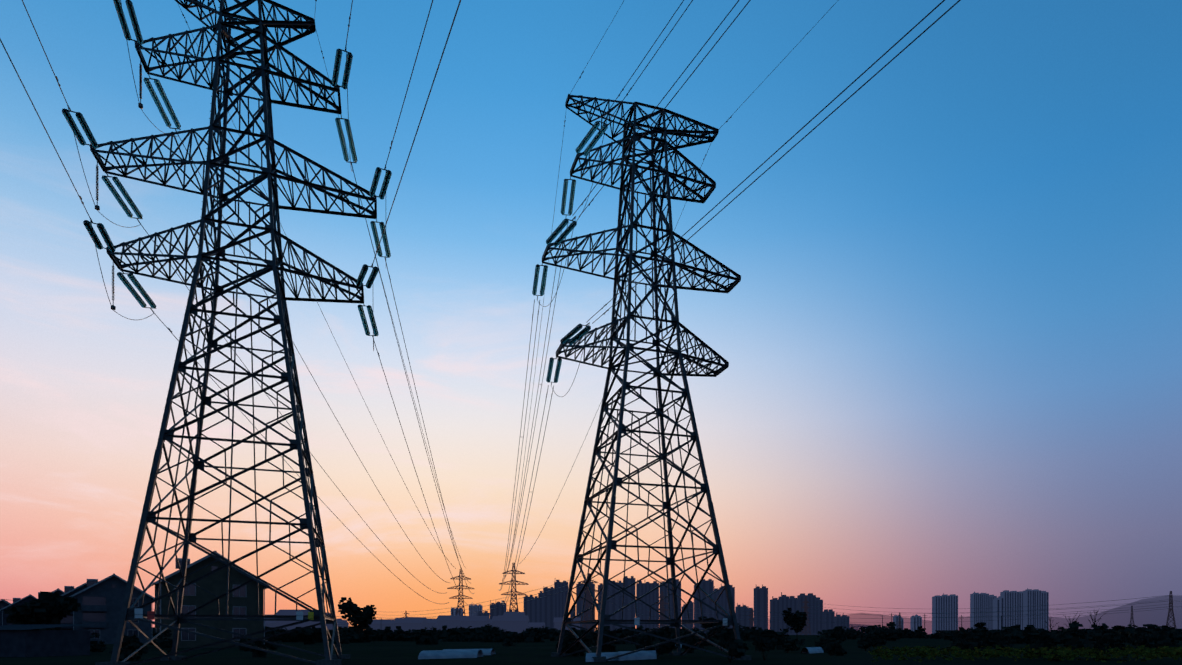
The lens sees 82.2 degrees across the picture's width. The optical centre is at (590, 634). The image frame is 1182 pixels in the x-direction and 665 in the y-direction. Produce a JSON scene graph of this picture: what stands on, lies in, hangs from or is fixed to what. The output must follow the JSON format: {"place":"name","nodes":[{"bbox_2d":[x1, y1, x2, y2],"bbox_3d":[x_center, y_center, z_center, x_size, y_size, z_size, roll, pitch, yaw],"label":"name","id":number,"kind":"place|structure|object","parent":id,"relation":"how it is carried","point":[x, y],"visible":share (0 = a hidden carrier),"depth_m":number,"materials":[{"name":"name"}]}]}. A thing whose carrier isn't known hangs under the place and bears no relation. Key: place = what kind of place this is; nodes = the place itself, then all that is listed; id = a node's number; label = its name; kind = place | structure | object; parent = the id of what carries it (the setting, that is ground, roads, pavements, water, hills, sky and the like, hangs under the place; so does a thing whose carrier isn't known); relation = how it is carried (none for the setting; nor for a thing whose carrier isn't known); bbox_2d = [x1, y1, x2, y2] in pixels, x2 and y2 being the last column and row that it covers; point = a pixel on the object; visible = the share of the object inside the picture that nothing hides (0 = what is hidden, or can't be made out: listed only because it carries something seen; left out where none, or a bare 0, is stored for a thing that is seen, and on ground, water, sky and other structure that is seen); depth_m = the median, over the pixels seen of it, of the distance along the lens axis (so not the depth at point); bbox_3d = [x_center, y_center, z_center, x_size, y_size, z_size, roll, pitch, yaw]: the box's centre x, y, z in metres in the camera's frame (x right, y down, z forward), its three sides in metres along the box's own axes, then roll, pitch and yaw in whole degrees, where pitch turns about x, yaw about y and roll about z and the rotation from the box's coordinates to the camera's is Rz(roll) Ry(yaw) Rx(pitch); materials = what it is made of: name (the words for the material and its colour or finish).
{"place":"outdoors","nodes":[
{"label":"outdoors","id":0,"kind":"place"},
{"bbox_2d":[0,594,36,624],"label":"grey house","id":1,"kind":"structure","parent":0,"point":[20,601],"depth_m":178.01,"materials":[{"name":"tile"}]},
{"bbox_2d":[4,591,81,629],"bbox_3d":[-49.525,-1.104,60.924,5.023,5.595,5.404,0,0,2],"label":"leafy tree","id":2,"kind":"object","parent":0,"point":[49,608],"visible":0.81,"depth_m":59.96,"materials":[{"name":"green plant"}]},
{"bbox_2d":[0,624,92,656],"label":"wall","id":3,"kind":"structure","parent":0,"point":[23,640],"depth_m":51.43,"materials":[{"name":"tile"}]},
{"bbox_2d":[60,582,86,629],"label":"grey house","id":4,"kind":"structure","parent":0,"point":[69,591],"depth_m":133.54,"materials":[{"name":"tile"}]},
{"bbox_2d":[338,597,376,633],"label":"leafy tree","id":5,"kind":"object","parent":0,"point":[363,618],"visible":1,"depth_m":143.15,"materials":[{"name":"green plant"}]},
{"bbox_2d":[0,634,1181,664],"bbox_3d":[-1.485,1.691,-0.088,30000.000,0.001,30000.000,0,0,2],"label":"ground","id":6,"kind":"structure","parent":0,"point":[376,652],"depth_m":49.06,"materials":[{"name":"black soil"}]},
{"bbox_2d":[0,599,10,625],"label":"grey house","id":7,"kind":"structure","parent":6,"relation":"on","point":[4,603],"depth_m":204.39,"materials":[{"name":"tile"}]},
{"bbox_2d":[38,588,63,594],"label":"grey house","id":8,"kind":"structure","parent":6,"relation":"on","point":[59,591],"depth_m":155.82,"materials":[{"name":"tile"}]},
{"bbox_2d":[69,573,154,643],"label":"grey house","id":9,"kind":"structure","parent":6,"relation":"on","point":[101,601],"depth_m":117.30,"materials":[{"name":"tile"}]},
{"bbox_2d":[148,551,270,647],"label":"house","id":10,"kind":"structure","parent":6,"relation":"on","point":[242,600],"depth_m":86.00,"materials":[{"name":"tile"}]},
{"bbox_2d":[90,0,376,664],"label":"tower","id":11,"kind":"structure","parent":6,"relation":"on","point":[263,71],"depth_m":39.29,"materials":[{"name":"metal"}]},
{"bbox_2d":[56,0,731,603],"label":"insulator fittings","id":12,"kind":"object","parent":11,"relation":"hanging from","point":[348,162],"visible":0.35,"depth_m":38.60,"materials":[{"name":"grey metal"}]},
{"bbox_2d":[0,0,1181,629],"bbox_3d":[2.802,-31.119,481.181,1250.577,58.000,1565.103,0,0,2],"label":"conductors","id":13,"kind":"object","parent":11,"relation":"on","point":[544,292],"visible":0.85,"depth_m":46.29,"materials":[{"name":"grey"}]},
{"bbox_2d":[265,610,580,632],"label":"village houses","id":14,"kind":"structure","parent":6,"relation":"on","point":[513,621],"depth_m":321.38,"materials":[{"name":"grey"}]},
{"bbox_2d":[447,569,473,615],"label":"tower","id":15,"kind":"structure","parent":6,"relation":"on","point":[458,595],"depth_m":410.30,"materials":[{"name":"grey metal"}]},
{"bbox_2d":[499,563,528,611],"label":"tower","id":16,"kind":"structure","parent":6,"relation":"on","point":[512,594],"depth_m":382.89,"materials":[{"name":"grey metal"}]},
{"bbox_2d":[578,573,598,630],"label":"tower","id":17,"kind":"structure","parent":6,"relation":"on","point":[589,598],"depth_m":673.47,"materials":[{"name":"grey metal"}]},
{"bbox_2d":[418,644,823,661],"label":"plastic tunnels","id":18,"kind":"object","parent":6,"relation":"on","point":[473,653],"visible":0.77,"depth_m":46.12,"materials":[{"name":"grey plastic"}]},
{"bbox_2d":[90,622,1180,662],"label":"shrubs","id":19,"kind":"object","parent":6,"relation":"on","point":[737,648],"visible":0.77,"depth_m":53.05,"materials":[{"name":"black plant"}]},
{"bbox_2d":[542,94,740,660],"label":"tower","id":20,"kind":"structure","parent":6,"relation":"on","point":[654,285],"depth_m":47.43,"materials":[{"name":"metal"}]},
{"bbox_2d":[62,0,607,382],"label":"insulator glass discs","id":21,"kind":"object","parent":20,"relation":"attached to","point":[375,181],"visible":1,"depth_m":41.39,"materials":[{"name":"teal"}]},
{"bbox_2d":[135,608,726,625],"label":"tower signs","id":22,"kind":"object","parent":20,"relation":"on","point":[299,613],"visible":0.97,"depth_m":36.63,"materials":[{"name":"grey"}]},
{"bbox_2d":[123,621,1181,644],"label":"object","id":23,"kind":"object","parent":6,"relation":"on","point":[486,633],"visible":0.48,"depth_m":151.51,"materials":[{"name":"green plant"}]},
{"bbox_2d":[656,591,667,627],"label":"tower","id":24,"kind":"structure","parent":6,"relation":"on","point":[661,608],"depth_m":767.34,"materials":[{"name":"grey metal"}]},
{"bbox_2d":[748,608,753,627],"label":"tower","id":25,"kind":"structure","parent":6,"relation":"on","point":[752,619],"depth_m":1374.14,"materials":[{"name":"grey metal"}]},
{"bbox_2d":[782,607,806,640],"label":"leafy tree","id":26,"kind":"object","parent":6,"relation":"on","point":[796,621],"visible":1,"depth_m":177.51,"materials":[{"name":"black plant"}]},
{"bbox_2d":[800,597,810,634],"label":"tower","id":27,"kind":"structure","parent":6,"relation":"on","point":[805,602],"depth_m":1251.20,"materials":[{"name":"grey metal"}]},
{"bbox_2d":[787,613,1001,638],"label":"utility poles","id":28,"kind":"object","parent":6,"relation":"on","point":[924,615],"visible":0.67,"depth_m":257.91,"materials":[{"name":"grey concrete"}]},
{"bbox_2d":[898,613,901,629],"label":"tower","id":29,"kind":"structure","parent":6,"relation":"on","point":[899,621],"depth_m":1663.18,"materials":[{"name":"grey metal"}]},
{"bbox_2d":[868,645,1181,662],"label":"rapeseed flowers","id":30,"kind":"object","parent":6,"relation":"on","point":[1069,653],"visible":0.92,"depth_m":38.00,"materials":[{"name":"plant"}]},
{"bbox_2d":[1130,606,1134,627],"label":"tower","id":31,"kind":"structure","parent":6,"relation":"on","point":[1131,618],"depth_m":1058.45,"materials":[{"name":"grey metal"}]},
{"bbox_2d":[1166,591,1176,628],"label":"tower","id":32,"kind":"structure","parent":6,"relation":"on","point":[1171,615],"depth_m":727.65,"materials":[{"name":"grey metal"}]},
{"bbox_2d":[0,0,1181,629],"label":"sky","id":33,"kind":"structure","parent":0,"point":[949,335],"materials":[{"name":"blue"}]},
{"bbox_2d":[477,576,848,634],"bbox_3d":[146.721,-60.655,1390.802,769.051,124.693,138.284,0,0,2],"label":"skyline","id":34,"kind":"structure","parent":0,"point":[546,609],"depth_m":1382.37,"materials":[{"name":"black"}]},
{"bbox_2d":[698,616,722,632],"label":"leafy tree","id":35,"kind":"object","parent":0,"point":[706,625],"visible":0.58,"depth_m":201.87,"materials":[{"name":"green plant"}]},
{"bbox_2d":[451,588,1048,633],"bbox_3d":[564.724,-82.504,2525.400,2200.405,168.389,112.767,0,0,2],"label":"skyline","id":36,"kind":"structure","parent":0,"point":[946,605],"depth_m":2471.37,"materials":[{"name":"black"}]},
{"bbox_2d":[849,624,872,632],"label":"mountain","id":37,"kind":"structure","parent":0,"point":[856,626],"depth_m":3731.80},
{"bbox_2d":[847,596,1181,633],"bbox_3d":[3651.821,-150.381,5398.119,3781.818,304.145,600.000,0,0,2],"label":"mountain","id":38,"kind":"structure","parent":0,"point":[1152,615],"depth_m":5235.37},
{"bbox_2d":[1045,618,1058,629],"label":"bare tree","id":39,"kind":"object","parent":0,"point":[1050,625],"visible":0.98,"depth_m":282.43,"materials":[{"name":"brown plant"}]},
{"bbox_2d":[1088,610,1105,623],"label":"bare tree","id":40,"kind":"object","parent":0,"point":[1094,620],"visible":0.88,"depth_m":276.30,"materials":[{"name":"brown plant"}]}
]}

